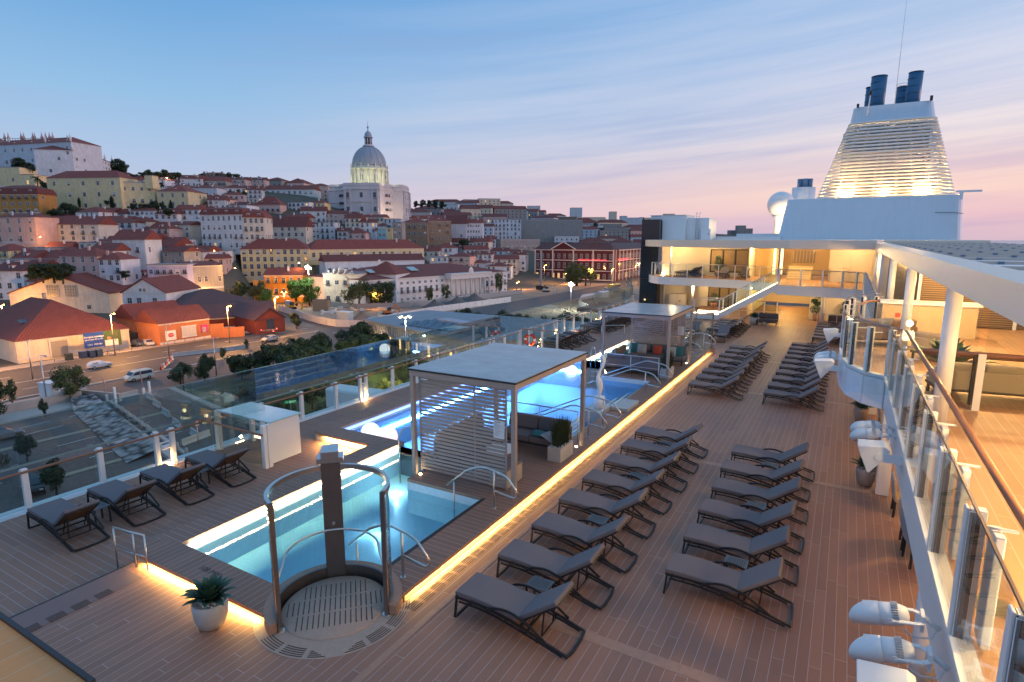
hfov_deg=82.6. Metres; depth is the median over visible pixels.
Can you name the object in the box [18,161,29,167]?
tree
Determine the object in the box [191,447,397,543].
led strip
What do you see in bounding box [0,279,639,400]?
road
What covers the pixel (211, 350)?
concrete barrier
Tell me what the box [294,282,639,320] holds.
building site ground
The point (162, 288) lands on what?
house
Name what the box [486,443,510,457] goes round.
round table
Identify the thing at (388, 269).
house
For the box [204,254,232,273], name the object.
house
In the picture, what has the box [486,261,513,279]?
house
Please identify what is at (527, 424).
outdoor sofa
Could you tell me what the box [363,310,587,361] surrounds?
cruise terminal
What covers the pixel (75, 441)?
bay lines
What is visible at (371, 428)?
floating ball lamp
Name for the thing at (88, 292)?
gabled hall
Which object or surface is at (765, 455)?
sun lounger
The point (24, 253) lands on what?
house
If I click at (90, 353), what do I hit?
recycling bin
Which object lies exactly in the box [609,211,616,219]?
tower block
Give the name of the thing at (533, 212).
apartment block
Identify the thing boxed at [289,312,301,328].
tree
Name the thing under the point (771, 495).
sun lounger
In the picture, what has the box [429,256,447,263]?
house
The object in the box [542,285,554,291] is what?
excavator
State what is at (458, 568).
drain grille
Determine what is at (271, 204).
house
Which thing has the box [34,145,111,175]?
house
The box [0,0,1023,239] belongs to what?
sky
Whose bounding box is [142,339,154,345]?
car
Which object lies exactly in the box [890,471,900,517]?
dining chair
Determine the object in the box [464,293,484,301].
earth mound
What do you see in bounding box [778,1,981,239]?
ship funnel
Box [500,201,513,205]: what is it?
apartment block
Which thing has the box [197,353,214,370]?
tree
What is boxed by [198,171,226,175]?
house
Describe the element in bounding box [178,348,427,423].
lawn
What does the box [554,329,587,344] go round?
sun lounger
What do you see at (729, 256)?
big window
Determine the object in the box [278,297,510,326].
site hoarding
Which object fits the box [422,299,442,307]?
earth mound
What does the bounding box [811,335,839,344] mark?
sun lounger
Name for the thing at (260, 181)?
house
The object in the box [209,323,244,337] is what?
boundary wall
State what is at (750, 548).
sun lounger
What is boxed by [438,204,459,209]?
apartment block
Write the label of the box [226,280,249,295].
tree
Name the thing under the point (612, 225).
apartment block
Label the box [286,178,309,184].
apartment block
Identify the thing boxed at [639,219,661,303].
glass tower
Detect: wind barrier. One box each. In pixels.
[0,287,633,521]
[624,277,633,303]
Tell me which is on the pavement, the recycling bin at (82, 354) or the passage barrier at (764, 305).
the recycling bin at (82, 354)
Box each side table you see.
[87,501,111,522]
[189,468,209,487]
[525,575,554,593]
[586,514,609,525]
[628,471,646,489]
[657,440,674,456]
[723,555,748,568]
[746,500,766,510]
[760,462,778,479]
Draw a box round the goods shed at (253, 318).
[231,300,286,333]
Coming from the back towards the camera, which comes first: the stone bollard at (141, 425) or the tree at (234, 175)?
the tree at (234, 175)
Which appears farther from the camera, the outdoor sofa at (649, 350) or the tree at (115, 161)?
the tree at (115, 161)
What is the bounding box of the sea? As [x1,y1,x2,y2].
[991,240,1023,243]
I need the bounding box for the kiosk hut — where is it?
[37,380,62,396]
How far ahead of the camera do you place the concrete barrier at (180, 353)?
132.40 m
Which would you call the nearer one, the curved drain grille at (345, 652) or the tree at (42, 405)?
the curved drain grille at (345, 652)
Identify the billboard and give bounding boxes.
[83,329,121,351]
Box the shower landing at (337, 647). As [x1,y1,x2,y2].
[249,597,411,659]
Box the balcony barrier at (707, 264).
[651,261,777,282]
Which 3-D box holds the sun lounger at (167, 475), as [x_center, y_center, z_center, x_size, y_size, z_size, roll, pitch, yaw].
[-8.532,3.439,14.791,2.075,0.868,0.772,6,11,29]
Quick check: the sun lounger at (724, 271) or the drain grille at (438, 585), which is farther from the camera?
the sun lounger at (724, 271)
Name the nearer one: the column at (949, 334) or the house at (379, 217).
the column at (949, 334)
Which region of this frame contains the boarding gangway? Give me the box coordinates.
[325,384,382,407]
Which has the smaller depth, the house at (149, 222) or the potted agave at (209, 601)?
the potted agave at (209, 601)
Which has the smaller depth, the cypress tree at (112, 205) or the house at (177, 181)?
the cypress tree at (112, 205)
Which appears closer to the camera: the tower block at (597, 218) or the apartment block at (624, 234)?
the apartment block at (624, 234)
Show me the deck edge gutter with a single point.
(245, 440)
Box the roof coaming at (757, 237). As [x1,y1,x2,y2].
[715,234,780,239]
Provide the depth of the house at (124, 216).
315.46 m
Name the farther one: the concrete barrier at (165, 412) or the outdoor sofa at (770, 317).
the concrete barrier at (165, 412)
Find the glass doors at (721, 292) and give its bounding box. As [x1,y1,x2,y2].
[707,287,736,306]
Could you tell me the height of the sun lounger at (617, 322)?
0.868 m
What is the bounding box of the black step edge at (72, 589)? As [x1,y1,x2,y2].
[9,561,134,617]
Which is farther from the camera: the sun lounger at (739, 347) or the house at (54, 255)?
the house at (54, 255)
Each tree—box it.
[0,381,7,414]
[0,453,10,467]
[4,379,17,402]
[9,157,24,166]
[12,431,37,460]
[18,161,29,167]
[24,269,39,282]
[26,163,35,172]
[26,263,46,282]
[28,263,72,282]
[30,176,42,185]
[36,457,65,494]
[37,398,48,416]
[39,181,46,187]
[49,364,90,397]
[50,263,76,283]
[51,202,75,214]
[67,205,82,214]
[77,197,80,207]
[109,158,124,170]
[109,195,114,207]
[117,163,129,171]
[119,271,129,279]
[138,172,149,177]
[148,201,159,207]
[150,171,160,177]
[153,202,165,210]
[159,169,167,176]
[162,207,173,217]
[167,172,176,178]
[171,367,192,390]
[172,172,180,178]
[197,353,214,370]
[219,347,226,356]
[224,353,256,379]
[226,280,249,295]
[228,173,239,176]
[242,343,279,374]
[244,338,249,348]
[247,280,267,300]
[256,368,278,396]
[258,290,272,300]
[274,342,301,368]
[275,352,309,380]
[282,347,309,365]
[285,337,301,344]
[286,279,305,305]
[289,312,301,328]
[290,337,313,347]
[294,277,320,305]
[303,344,332,366]
[305,331,331,354]
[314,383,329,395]
[318,334,332,355]
[328,340,354,367]
[334,329,362,342]
[339,277,370,304]
[345,331,371,349]
[345,334,380,363]
[349,323,382,347]
[350,321,377,337]
[368,286,384,302]
[370,281,395,302]
[374,332,396,355]
[419,199,425,208]
[425,286,432,299]
[431,201,437,209]
[439,201,446,208]
[441,284,450,297]
[458,307,472,312]
[488,309,511,315]
[495,272,503,290]
[499,313,522,316]
[552,311,570,320]
[563,267,576,282]
[564,261,586,285]
[566,314,585,321]
[576,264,597,285]
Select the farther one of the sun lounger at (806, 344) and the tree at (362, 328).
the tree at (362, 328)
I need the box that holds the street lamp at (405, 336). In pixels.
[397,315,411,381]
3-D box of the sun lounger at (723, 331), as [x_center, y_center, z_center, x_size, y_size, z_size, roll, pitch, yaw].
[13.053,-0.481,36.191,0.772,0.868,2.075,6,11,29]
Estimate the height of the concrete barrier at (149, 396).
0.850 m
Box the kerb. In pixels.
[0,353,251,423]
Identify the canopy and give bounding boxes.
[875,242,1023,326]
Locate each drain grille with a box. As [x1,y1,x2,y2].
[25,623,41,631]
[46,611,66,622]
[71,599,91,610]
[94,589,112,598]
[261,599,409,657]
[406,600,422,610]
[418,590,434,600]
[430,581,445,590]
[441,572,455,581]
[451,564,465,572]
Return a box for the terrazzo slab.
[610,398,638,411]
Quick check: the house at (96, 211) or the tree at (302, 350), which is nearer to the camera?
the tree at (302, 350)
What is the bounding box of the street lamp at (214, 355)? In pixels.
[213,337,217,374]
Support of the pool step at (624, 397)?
in the pool basin
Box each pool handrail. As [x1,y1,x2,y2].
[348,524,430,578]
[446,466,517,516]
[534,395,621,425]
[540,404,607,437]
[579,369,660,394]
[595,361,673,384]
[678,341,702,353]
[685,333,715,349]
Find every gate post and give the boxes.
[102,376,108,400]
[113,387,116,401]
[139,370,144,394]
[147,381,150,393]
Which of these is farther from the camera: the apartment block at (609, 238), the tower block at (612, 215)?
the tower block at (612, 215)
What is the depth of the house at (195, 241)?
296.65 m
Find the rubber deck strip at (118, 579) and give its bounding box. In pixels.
[11,568,141,631]
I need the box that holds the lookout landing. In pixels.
[0,611,95,681]
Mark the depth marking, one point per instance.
(211, 571)
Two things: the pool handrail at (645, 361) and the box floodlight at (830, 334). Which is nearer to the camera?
the box floodlight at (830, 334)
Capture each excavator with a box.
[286,300,302,308]
[382,304,399,314]
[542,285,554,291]
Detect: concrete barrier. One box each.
[121,390,138,397]
[146,392,154,400]
[152,399,161,407]
[161,407,171,416]
[171,417,181,427]
[173,351,188,356]
[180,429,210,445]
[189,349,204,354]
[189,427,198,434]
[204,348,219,352]
[222,346,234,350]
[234,345,248,349]
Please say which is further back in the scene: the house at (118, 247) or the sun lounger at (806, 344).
the house at (118, 247)
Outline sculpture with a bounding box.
[594,352,605,409]
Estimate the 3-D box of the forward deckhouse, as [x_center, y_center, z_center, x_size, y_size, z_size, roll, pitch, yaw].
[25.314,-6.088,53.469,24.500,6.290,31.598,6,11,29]
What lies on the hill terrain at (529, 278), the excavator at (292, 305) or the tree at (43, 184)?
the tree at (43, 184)
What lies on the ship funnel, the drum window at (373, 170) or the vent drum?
the vent drum
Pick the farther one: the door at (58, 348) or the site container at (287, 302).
the site container at (287, 302)
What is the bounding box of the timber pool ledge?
[389,501,477,563]
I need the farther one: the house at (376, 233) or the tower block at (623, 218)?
the tower block at (623, 218)
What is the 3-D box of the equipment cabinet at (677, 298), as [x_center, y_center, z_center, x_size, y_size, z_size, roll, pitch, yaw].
[15.767,-3.870,55.412,1.500,1.250,0.805,6,11,29]
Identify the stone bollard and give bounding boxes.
[132,415,136,423]
[139,420,143,428]
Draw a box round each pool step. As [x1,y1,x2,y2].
[571,402,609,427]
[572,393,630,435]
[572,397,620,431]
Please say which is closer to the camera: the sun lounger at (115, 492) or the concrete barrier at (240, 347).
the sun lounger at (115, 492)
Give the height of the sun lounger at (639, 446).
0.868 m
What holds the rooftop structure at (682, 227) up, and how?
on the forward deckhouse
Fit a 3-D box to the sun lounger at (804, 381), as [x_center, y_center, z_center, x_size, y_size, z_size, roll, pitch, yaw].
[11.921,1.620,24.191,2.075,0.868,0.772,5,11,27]
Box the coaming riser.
[138,344,706,620]
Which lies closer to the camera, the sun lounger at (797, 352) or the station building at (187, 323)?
the sun lounger at (797, 352)
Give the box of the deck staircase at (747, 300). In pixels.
[686,268,785,319]
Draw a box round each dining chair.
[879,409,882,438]
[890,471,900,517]
[898,498,903,550]
[901,513,912,568]
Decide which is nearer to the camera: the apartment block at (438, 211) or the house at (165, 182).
the house at (165, 182)
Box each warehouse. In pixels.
[0,293,130,363]
[176,288,255,305]
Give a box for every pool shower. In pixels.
[263,444,402,639]
[677,309,713,354]
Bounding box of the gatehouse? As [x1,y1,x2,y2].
[323,266,368,302]
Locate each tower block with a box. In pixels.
[527,206,539,209]
[570,208,581,217]
[582,217,604,220]
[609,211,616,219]
[619,216,626,221]
[627,218,639,224]
[727,230,734,234]
[735,225,745,234]
[746,228,752,233]
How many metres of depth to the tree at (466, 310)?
158.93 m
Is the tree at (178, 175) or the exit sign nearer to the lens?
the exit sign
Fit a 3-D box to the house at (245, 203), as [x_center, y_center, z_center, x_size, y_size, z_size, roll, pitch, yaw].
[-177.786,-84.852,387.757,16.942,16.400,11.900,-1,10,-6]
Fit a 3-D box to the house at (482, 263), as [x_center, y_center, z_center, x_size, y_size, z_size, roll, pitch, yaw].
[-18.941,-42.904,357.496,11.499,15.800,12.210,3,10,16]
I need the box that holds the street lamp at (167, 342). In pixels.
[165,324,169,357]
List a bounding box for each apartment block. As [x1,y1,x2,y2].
[269,177,287,184]
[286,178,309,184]
[314,183,328,200]
[411,209,431,214]
[415,205,443,214]
[431,199,458,203]
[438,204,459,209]
[441,212,471,218]
[444,209,459,211]
[457,200,478,204]
[457,205,480,218]
[459,205,492,216]
[477,198,499,205]
[482,214,506,223]
[484,224,493,234]
[493,206,526,219]
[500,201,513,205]
[527,209,538,219]
[531,216,557,219]
[539,210,545,215]
[545,213,565,216]
[554,236,578,241]
[558,217,577,219]
[578,218,591,220]
[579,238,608,241]
[582,220,600,225]
[582,226,597,239]
[596,236,620,241]
[597,220,627,226]
[598,230,628,239]
[600,224,621,226]
[603,227,627,229]
[610,237,631,242]
[623,225,641,228]
[628,227,641,233]
[628,234,641,239]
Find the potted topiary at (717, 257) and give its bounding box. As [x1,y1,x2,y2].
[714,255,721,276]
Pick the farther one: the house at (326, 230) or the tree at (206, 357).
the house at (326, 230)
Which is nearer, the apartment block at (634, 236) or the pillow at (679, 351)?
the pillow at (679, 351)
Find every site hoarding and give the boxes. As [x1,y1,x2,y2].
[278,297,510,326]
[579,290,608,306]
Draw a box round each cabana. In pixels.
[407,343,587,496]
[601,303,693,379]
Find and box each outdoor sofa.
[434,414,499,466]
[500,412,571,447]
[606,352,662,372]
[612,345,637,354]
[631,342,686,365]
[756,312,777,325]
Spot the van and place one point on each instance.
(134, 375)
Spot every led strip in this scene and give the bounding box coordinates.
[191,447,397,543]
[347,385,464,429]
[380,388,487,430]
[604,339,632,372]
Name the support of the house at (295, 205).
on the hill terrain at (529, 278)
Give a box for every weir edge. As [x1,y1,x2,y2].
[398,452,435,476]
[586,364,611,387]
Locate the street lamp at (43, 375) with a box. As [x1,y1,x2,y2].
[40,355,46,396]
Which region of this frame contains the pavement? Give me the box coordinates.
[0,331,249,371]
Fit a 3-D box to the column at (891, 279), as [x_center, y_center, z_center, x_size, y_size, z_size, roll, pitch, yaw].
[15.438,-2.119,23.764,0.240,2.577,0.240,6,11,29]
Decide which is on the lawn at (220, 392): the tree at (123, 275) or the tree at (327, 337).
the tree at (327, 337)
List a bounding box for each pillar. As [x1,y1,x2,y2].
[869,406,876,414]
[875,411,891,495]
[908,589,934,681]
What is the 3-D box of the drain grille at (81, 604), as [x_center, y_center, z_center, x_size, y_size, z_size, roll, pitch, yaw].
[-7.400,4.530,10.015,0.184,0.004,0.250,6,11,29]
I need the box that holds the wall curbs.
[0,387,259,459]
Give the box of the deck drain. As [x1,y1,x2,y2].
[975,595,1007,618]
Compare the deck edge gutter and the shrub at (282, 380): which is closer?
the deck edge gutter
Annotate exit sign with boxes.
[284,400,296,405]
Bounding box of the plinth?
[585,403,611,426]
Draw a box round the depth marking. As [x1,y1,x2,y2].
[199,566,221,575]
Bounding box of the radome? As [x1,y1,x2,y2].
[767,192,793,233]
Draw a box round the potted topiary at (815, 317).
[810,297,820,320]
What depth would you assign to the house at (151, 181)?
339.58 m
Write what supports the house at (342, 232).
on the hill terrain at (529, 278)
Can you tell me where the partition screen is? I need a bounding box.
[879,256,918,307]
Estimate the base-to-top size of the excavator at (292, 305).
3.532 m
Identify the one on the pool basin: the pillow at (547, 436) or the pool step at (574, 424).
the pool step at (574, 424)
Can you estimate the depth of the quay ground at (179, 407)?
80.54 m
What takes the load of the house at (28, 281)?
on the hill terrain at (529, 278)
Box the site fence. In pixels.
[331,289,521,308]
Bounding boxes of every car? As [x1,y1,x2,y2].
[0,427,24,438]
[28,472,45,494]
[86,360,112,368]
[130,339,144,346]
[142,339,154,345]
[261,335,278,341]
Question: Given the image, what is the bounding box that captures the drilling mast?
[536,249,544,290]
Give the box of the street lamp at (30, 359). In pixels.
[27,339,32,378]
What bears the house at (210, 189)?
on the hill terrain at (529, 278)
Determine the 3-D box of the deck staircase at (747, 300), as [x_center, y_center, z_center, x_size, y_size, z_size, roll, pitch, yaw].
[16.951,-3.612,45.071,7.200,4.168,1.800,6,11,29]
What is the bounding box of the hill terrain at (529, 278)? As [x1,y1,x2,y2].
[0,192,827,366]
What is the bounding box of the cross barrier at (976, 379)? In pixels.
[849,302,1023,410]
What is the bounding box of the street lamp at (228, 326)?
[227,306,230,342]
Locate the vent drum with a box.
[792,178,815,198]
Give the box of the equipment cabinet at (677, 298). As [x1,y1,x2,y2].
[669,293,686,304]
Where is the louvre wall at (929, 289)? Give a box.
[916,273,1023,329]
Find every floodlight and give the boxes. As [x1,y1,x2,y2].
[813,354,837,362]
[814,350,838,362]
[814,358,842,377]
[823,328,840,342]
[849,600,940,639]
[849,634,950,679]
[850,420,894,436]
[850,427,895,444]
[856,659,915,681]
[858,439,903,471]
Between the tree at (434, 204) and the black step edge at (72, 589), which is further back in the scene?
the tree at (434, 204)
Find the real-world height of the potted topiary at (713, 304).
1.902 m
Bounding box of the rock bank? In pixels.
[70,385,153,462]
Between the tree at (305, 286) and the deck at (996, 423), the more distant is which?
the tree at (305, 286)
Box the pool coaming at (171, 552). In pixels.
[137,337,710,617]
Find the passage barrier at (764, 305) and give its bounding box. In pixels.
[752,301,777,312]
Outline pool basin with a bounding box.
[186,341,649,584]
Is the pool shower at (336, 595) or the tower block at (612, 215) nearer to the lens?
the pool shower at (336, 595)
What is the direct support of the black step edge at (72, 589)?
attached to the pool deck at (144, 629)
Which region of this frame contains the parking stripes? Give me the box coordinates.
[0,412,161,486]
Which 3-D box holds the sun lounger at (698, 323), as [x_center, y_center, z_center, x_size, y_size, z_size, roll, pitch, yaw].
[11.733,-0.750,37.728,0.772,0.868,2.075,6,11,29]
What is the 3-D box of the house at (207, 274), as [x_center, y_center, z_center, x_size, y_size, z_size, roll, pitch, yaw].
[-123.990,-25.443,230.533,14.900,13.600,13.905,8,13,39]
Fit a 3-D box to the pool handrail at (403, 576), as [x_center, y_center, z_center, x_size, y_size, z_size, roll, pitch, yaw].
[-2.268,4.201,10.701,1.958,1.833,0.100,6,11,29]
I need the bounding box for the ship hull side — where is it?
[0,305,799,516]
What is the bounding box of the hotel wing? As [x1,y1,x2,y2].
[588,242,640,280]
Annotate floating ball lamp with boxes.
[361,423,379,435]
[379,427,397,439]
[565,365,577,377]
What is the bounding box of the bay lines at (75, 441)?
[0,415,180,483]
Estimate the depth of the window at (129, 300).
185.31 m
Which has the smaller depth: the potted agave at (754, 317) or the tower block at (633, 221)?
the potted agave at (754, 317)
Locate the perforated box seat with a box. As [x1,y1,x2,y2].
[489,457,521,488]
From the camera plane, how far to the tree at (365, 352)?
122.48 m
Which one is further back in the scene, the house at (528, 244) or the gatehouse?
the house at (528, 244)
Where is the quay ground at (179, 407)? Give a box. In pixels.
[0,285,795,513]
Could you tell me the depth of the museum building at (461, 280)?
256.79 m
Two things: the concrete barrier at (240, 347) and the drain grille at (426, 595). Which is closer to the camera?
the drain grille at (426, 595)
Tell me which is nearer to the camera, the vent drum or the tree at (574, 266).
the vent drum
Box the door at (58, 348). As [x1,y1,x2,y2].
[50,340,68,357]
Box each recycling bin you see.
[64,353,73,360]
[78,351,86,358]
[87,350,95,356]
[94,349,102,355]
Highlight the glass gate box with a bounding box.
[200,402,300,468]
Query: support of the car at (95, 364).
on the road
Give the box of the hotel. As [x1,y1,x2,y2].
[534,242,619,281]
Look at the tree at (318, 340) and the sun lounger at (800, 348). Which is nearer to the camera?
the sun lounger at (800, 348)
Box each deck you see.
[0,307,697,616]
[30,305,936,681]
[577,295,638,312]
[649,274,1023,681]
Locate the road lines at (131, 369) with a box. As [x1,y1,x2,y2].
[1,328,314,400]
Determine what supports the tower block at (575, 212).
on the hill terrain at (529, 278)
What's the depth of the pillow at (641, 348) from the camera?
28.86 m
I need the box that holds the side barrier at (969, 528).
[778,269,1023,681]
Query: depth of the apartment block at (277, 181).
526.21 m
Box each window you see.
[16,272,20,278]
[46,285,59,296]
[64,285,77,296]
[127,298,132,303]
[181,325,196,337]
[266,319,273,328]
[359,170,363,180]
[373,170,377,180]
[709,249,748,272]
[792,250,815,262]
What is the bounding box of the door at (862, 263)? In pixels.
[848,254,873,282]
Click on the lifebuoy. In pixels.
(526, 341)
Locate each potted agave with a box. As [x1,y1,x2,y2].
[181,572,236,630]
[749,312,760,323]
[849,400,873,420]
[851,456,876,486]
[907,338,1000,391]
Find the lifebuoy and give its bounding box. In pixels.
[524,333,535,345]
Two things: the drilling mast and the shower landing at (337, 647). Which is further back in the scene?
the drilling mast
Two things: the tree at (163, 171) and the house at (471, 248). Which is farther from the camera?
the tree at (163, 171)
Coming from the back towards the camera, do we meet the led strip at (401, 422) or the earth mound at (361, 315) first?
the earth mound at (361, 315)
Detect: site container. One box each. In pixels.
[285,300,291,307]
[312,299,330,310]
[336,310,353,319]
[598,291,608,297]
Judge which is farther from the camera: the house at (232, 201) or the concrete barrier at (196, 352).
the house at (232, 201)
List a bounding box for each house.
[0,135,103,170]
[0,167,37,186]
[0,185,57,215]
[0,211,59,246]
[0,244,33,258]
[0,258,41,263]
[0,260,39,299]
[12,248,47,258]
[19,174,48,186]
[25,277,41,284]
[27,247,67,250]
[29,258,59,264]
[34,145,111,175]
[41,248,66,269]
[45,240,77,246]
[53,215,118,242]
[55,210,75,215]
[59,246,112,276]
[61,247,78,252]
[75,207,117,215]
[78,242,111,248]
[91,241,130,254]
[94,238,111,241]
[96,250,140,284]
[104,206,121,211]
[109,214,136,218]
[110,228,162,269]
[112,219,144,228]
[112,300,178,339]
[117,209,130,215]
[120,274,200,303]
[123,182,160,209]
[129,204,157,219]
[136,215,159,226]
[141,270,147,277]
[143,179,174,189]
[144,175,158,188]
[146,263,196,282]
[148,221,182,236]
[150,222,172,226]
[155,207,182,221]
[156,184,206,207]
[157,233,167,238]
[161,240,186,250]
[161,246,200,262]
[163,236,193,245]
[166,178,179,184]
[166,183,193,187]
[171,220,201,243]
[176,203,206,221]
[176,259,223,291]
[180,174,205,185]
[185,245,208,260]
[189,183,227,195]
[189,239,197,244]
[193,245,221,253]
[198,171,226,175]
[199,205,267,253]
[203,177,232,187]
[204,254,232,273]
[207,195,229,207]
[218,250,235,262]
[223,184,245,192]
[223,190,246,201]
[223,195,235,203]
[225,176,251,186]
[226,205,254,208]
[230,200,259,209]
[242,208,273,245]
[243,184,264,202]
[249,176,268,188]
[253,278,264,300]
[255,195,286,213]
[263,266,311,301]
[272,215,312,243]
[284,213,315,221]
[287,202,313,210]
[299,205,327,221]
[311,219,316,240]
[313,198,330,209]
[315,222,339,238]
[326,210,348,223]
[336,226,357,238]
[345,213,365,227]
[348,227,370,238]
[358,217,377,238]
[364,213,389,224]
[366,260,410,302]
[374,228,377,238]
[378,222,389,238]
[383,219,404,226]
[386,227,392,238]
[392,222,405,238]
[404,217,428,245]
[412,215,433,220]
[422,245,441,261]
[426,217,450,245]
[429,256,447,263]
[438,242,457,255]
[442,244,462,251]
[446,215,467,239]
[448,253,475,266]
[451,237,474,244]
[462,244,489,251]
[467,218,483,237]
[472,238,492,249]
[473,250,494,261]
[474,258,491,267]
[484,234,495,247]
[486,219,520,238]
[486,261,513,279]
[490,247,509,253]
[493,255,519,274]
[496,239,539,250]
[509,248,528,253]
[512,249,527,271]
[521,220,582,241]
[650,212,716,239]
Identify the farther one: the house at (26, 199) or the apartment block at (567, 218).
the apartment block at (567, 218)
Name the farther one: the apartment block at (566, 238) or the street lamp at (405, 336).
the apartment block at (566, 238)
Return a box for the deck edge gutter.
[2,386,407,521]
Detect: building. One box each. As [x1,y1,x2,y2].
[46,170,137,208]
[134,304,210,345]
[240,237,315,282]
[265,184,320,198]
[308,238,423,264]
[308,263,507,303]
[318,253,424,273]
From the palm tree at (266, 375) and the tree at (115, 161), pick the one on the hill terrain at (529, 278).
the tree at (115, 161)
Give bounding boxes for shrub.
[231,377,270,402]
[258,370,289,394]
[271,394,296,410]
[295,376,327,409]
[314,401,326,410]
[339,378,357,385]
[348,357,371,379]
[370,355,387,370]
[374,376,402,388]
[386,365,409,382]
[395,349,422,376]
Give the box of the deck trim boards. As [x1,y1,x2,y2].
[351,326,871,681]
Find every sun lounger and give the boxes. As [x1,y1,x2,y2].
[26,498,109,551]
[86,479,165,526]
[139,462,214,505]
[184,447,255,486]
[454,572,584,658]
[496,539,614,609]
[530,511,637,573]
[537,335,573,349]
[546,332,580,347]
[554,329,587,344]
[558,487,655,538]
[563,327,595,341]
[580,320,610,333]
[581,468,672,514]
[586,318,616,331]
[593,317,622,328]
[599,317,627,326]
[603,451,687,492]
[606,316,630,324]
[620,436,698,473]
[634,423,708,458]
[635,323,665,335]
[663,552,793,627]
[674,267,699,276]
[682,522,798,585]
[685,321,701,338]
[687,375,742,400]
[696,369,747,392]
[697,498,804,554]
[702,363,752,385]
[707,323,740,337]
[708,358,756,378]
[710,321,743,334]
[710,476,808,524]
[713,324,730,342]
[714,319,746,331]
[714,353,760,373]
[717,267,729,278]
[717,317,748,329]
[718,349,763,367]
[720,315,750,327]
[720,458,810,502]
[725,344,767,362]
[729,341,770,357]
[731,442,814,481]
[738,268,749,277]
[762,385,823,411]
[768,377,824,402]
[771,372,826,394]
[775,368,827,386]
[778,363,828,380]
[781,358,829,374]
[784,349,826,363]
[786,345,828,358]
[789,342,828,352]
[791,339,827,350]
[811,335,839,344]
[813,332,840,341]
[814,329,840,332]
[817,324,841,327]
[818,322,841,325]
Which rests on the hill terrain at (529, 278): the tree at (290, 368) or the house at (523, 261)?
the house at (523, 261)
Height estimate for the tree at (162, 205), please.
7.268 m
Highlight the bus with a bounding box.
[608,283,620,287]
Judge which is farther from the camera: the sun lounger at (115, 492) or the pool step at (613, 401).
the pool step at (613, 401)
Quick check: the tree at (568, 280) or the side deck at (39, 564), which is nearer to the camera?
the side deck at (39, 564)
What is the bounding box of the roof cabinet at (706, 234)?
[701,229,711,239]
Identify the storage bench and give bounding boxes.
[828,315,858,323]
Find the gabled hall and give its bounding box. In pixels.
[6,272,145,312]
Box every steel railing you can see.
[112,526,148,569]
[423,402,498,470]
[504,400,577,441]
[601,325,624,336]
[603,353,658,376]
[663,309,781,330]
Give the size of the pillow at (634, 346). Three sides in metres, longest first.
0.460 x 0.460 x 0.150 m
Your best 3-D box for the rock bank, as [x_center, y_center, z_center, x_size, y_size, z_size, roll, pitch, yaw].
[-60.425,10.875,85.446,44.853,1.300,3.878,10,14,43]
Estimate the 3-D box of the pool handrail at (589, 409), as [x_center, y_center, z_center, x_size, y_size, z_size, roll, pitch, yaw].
[1.483,3.128,18.509,3.252,2.453,0.100,6,11,29]
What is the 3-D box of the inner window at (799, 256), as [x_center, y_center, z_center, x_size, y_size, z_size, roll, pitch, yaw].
[25.693,-7.418,51.350,1.800,1.100,0.150,6,11,29]
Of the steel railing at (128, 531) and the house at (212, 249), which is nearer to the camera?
the steel railing at (128, 531)
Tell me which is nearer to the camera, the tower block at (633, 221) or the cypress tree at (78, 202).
the cypress tree at (78, 202)
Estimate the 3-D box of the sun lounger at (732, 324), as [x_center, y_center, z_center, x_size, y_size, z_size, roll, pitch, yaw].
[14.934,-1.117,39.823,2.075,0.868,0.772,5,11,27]
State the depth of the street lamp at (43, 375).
92.66 m
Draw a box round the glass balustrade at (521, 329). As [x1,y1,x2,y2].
[519,328,557,348]
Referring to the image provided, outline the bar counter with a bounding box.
[880,299,983,338]
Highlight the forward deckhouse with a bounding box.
[645,240,990,321]
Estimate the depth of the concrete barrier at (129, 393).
98.31 m
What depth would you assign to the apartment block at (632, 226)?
780.30 m
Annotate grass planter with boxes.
[547,414,572,462]
[660,351,674,377]
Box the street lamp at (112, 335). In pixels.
[110,313,115,355]
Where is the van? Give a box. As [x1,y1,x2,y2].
[122,368,153,381]
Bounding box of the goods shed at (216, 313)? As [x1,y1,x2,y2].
[199,300,277,327]
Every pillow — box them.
[532,429,545,437]
[541,431,551,442]
[630,343,638,351]
[637,344,646,353]
[652,345,661,353]
[666,347,675,355]
[675,347,683,356]
[878,318,894,325]
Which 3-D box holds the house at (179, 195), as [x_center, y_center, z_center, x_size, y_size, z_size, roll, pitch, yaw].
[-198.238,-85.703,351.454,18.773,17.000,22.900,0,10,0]
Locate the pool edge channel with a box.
[388,498,484,567]
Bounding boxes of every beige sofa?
[849,318,917,340]
[910,331,970,360]
[925,362,1023,396]
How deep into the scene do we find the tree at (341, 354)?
119.13 m
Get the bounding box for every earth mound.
[353,311,370,319]
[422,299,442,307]
[444,296,467,304]
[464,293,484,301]
[601,285,629,292]
[610,290,638,296]
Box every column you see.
[873,251,877,284]
[874,252,881,291]
[877,254,884,298]
[886,259,896,298]
[899,267,916,350]
[933,288,963,430]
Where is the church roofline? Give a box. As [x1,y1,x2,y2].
[0,132,53,141]
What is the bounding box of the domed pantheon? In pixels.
[328,121,410,220]
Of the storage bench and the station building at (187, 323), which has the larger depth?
the station building at (187, 323)
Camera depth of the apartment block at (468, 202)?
691.00 m
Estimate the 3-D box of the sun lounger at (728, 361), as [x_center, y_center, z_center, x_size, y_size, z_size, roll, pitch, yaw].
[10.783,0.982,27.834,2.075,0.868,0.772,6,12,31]
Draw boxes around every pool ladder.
[398,426,428,482]
[590,347,605,381]

